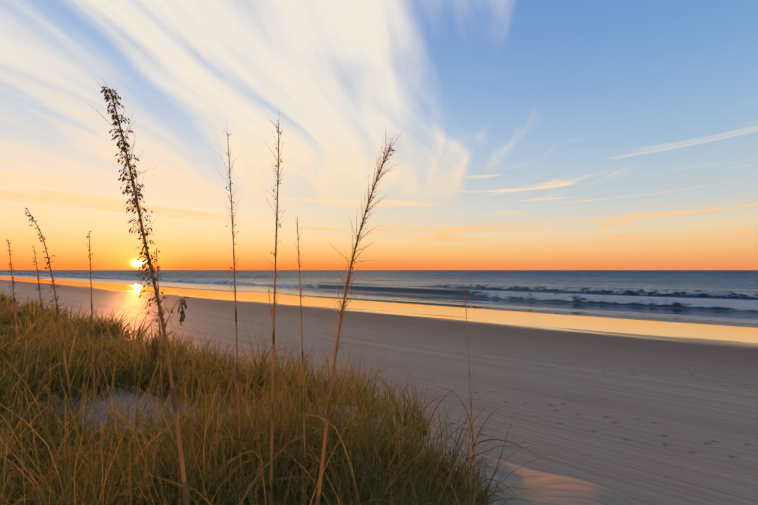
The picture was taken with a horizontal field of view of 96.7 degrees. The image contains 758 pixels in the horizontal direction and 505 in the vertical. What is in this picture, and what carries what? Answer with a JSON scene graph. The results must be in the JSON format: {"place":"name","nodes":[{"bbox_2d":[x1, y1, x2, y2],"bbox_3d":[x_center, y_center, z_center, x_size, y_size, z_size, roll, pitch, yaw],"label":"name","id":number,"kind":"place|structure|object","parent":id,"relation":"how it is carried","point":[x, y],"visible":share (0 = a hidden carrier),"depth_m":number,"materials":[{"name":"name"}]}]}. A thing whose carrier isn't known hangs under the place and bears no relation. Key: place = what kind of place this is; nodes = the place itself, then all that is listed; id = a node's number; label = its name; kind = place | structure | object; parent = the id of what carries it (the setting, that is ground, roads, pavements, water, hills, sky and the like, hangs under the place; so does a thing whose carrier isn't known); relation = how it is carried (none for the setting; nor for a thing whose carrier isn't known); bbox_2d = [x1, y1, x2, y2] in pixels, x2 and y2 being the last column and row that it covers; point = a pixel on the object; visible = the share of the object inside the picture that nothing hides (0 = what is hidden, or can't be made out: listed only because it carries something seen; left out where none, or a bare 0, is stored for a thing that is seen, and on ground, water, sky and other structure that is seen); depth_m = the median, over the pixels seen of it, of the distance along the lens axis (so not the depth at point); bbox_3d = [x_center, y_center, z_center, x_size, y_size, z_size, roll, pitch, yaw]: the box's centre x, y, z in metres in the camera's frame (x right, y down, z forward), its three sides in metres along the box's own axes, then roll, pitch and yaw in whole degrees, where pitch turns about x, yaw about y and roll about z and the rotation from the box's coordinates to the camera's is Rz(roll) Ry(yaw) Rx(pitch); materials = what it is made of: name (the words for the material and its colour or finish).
{"place":"outdoors","nodes":[
{"label":"outdoors","id":0,"kind":"place"},
{"bbox_2d":[0,277,757,504],"bbox_3d":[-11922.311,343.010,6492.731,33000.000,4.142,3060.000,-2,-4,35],"label":"beach","id":1,"kind":"structure","parent":0,"point":[640,410],"depth_m":8.16,"materials":[{"name":"beige sand"}]},
{"bbox_2d":[4,240,70,346],"bbox_3d":[-4.669,0.717,4.536,0.352,1.746,1.010,-2,-4,35],"label":"sea oat","id":2,"kind":"object","parent":1,"relation":"on","point":[12,280],"visible":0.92,"depth_m":4.31,"materials":[{"name":"plant"}]},
{"bbox_2d":[17,246,80,362],"bbox_3d":[-3.538,0.665,3.701,0.513,1.476,0.698,2,-3,-30],"label":"sea oat","id":3,"kind":"object","parent":1,"relation":"on","point":[38,277],"visible":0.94,"depth_m":3.68,"materials":[{"name":"plant"}]},
{"bbox_2d":[25,208,138,429],"bbox_3d":[-2.425,0.592,2.857,0.629,1.874,0.738,-1,-3,20],"label":"sea oat","id":4,"kind":"object","parent":1,"relation":"on","point":[61,342],"visible":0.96,"depth_m":2.65,"materials":[{"name":"plant"}]},
{"bbox_2d":[21,230,151,400],"bbox_3d":[-2.779,0.610,3.295,0.449,1.647,1.096,-3,-4,40],"label":"sea oat","id":5,"kind":"object","parent":1,"relation":"on","point":[92,333],"visible":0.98,"depth_m":3.25,"materials":[{"name":"plant"}]},
{"bbox_2d":[152,247,192,427],"bbox_3d":[-1.971,0.814,3.137,0.625,1.708,0.450,-2,-4,35],"label":"sea oat","id":6,"kind":"object","parent":1,"relation":"on","point":[161,376],"visible":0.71,"depth_m":3.03,"materials":[{"name":"plant"}]},
{"bbox_2d":[84,77,360,504],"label":"sea oat","id":7,"kind":"object","parent":1,"relation":"on","point":[154,354],"visible":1,"depth_m":0.93,"materials":[{"name":"plant"}]},
{"bbox_2d":[208,131,315,485],"bbox_3d":[-0.565,0.340,1.676,0.458,1.941,0.842,1,-3,-17],"label":"sea oat","id":8,"kind":"object","parent":1,"relation":"on","point":[240,416],"visible":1,"depth_m":1.58,"materials":[{"name":"plant"}]},
{"bbox_2d":[192,112,335,504],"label":"sea oat","id":9,"kind":"object","parent":1,"relation":"on","point":[272,395],"visible":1,"depth_m":1.28,"materials":[{"name":"plant"}]},
{"bbox_2d":[0,286,576,504],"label":"dune grass","id":10,"kind":"structure","parent":1,"relation":"on","point":[68,466],"depth_m":1.99,"materials":[{"name":"green plant"}]},
{"bbox_2d":[267,290,313,425],"bbox_3d":[-0.537,0.941,2.578,0.339,1.469,0.683,-2,-3,28],"label":"sea oat","id":11,"kind":"object","parent":1,"relation":"on","point":[275,355],"visible":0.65,"depth_m":2.39,"materials":[{"name":"plant"}]},
{"bbox_2d":[245,220,415,504],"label":"sea oat","id":12,"kind":"object","parent":1,"relation":"on","point":[299,432],"visible":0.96,"depth_m":1.68,"materials":[{"name":"plant"}]},
{"bbox_2d":[315,133,399,504],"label":"sea oat","id":13,"kind":"object","parent":1,"relation":"on","point":[343,307],"visible":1,"depth_m":1.02,"materials":[{"name":"plant"}]},
{"bbox_2d":[421,288,539,475],"bbox_3d":[0.743,0.953,2.562,0.862,1.486,0.598,-1,-3,12],"label":"sea oat","id":14,"kind":"object","parent":1,"relation":"on","point":[465,301],"visible":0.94,"depth_m":2.54,"materials":[{"name":"plant"}]},
{"bbox_2d":[0,270,757,322],"bbox_3d":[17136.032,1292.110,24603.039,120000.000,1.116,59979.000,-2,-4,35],"label":"sea water","id":15,"kind":"structure","parent":0,"point":[724,295],"depth_m":61.23,"materials":[{"name":"blue liquid"}]},
{"bbox_2d":[0,0,757,269],"label":"sky","id":16,"kind":"structure","parent":0,"point":[534,134],"materials":[{"name":"blue"}]}
]}

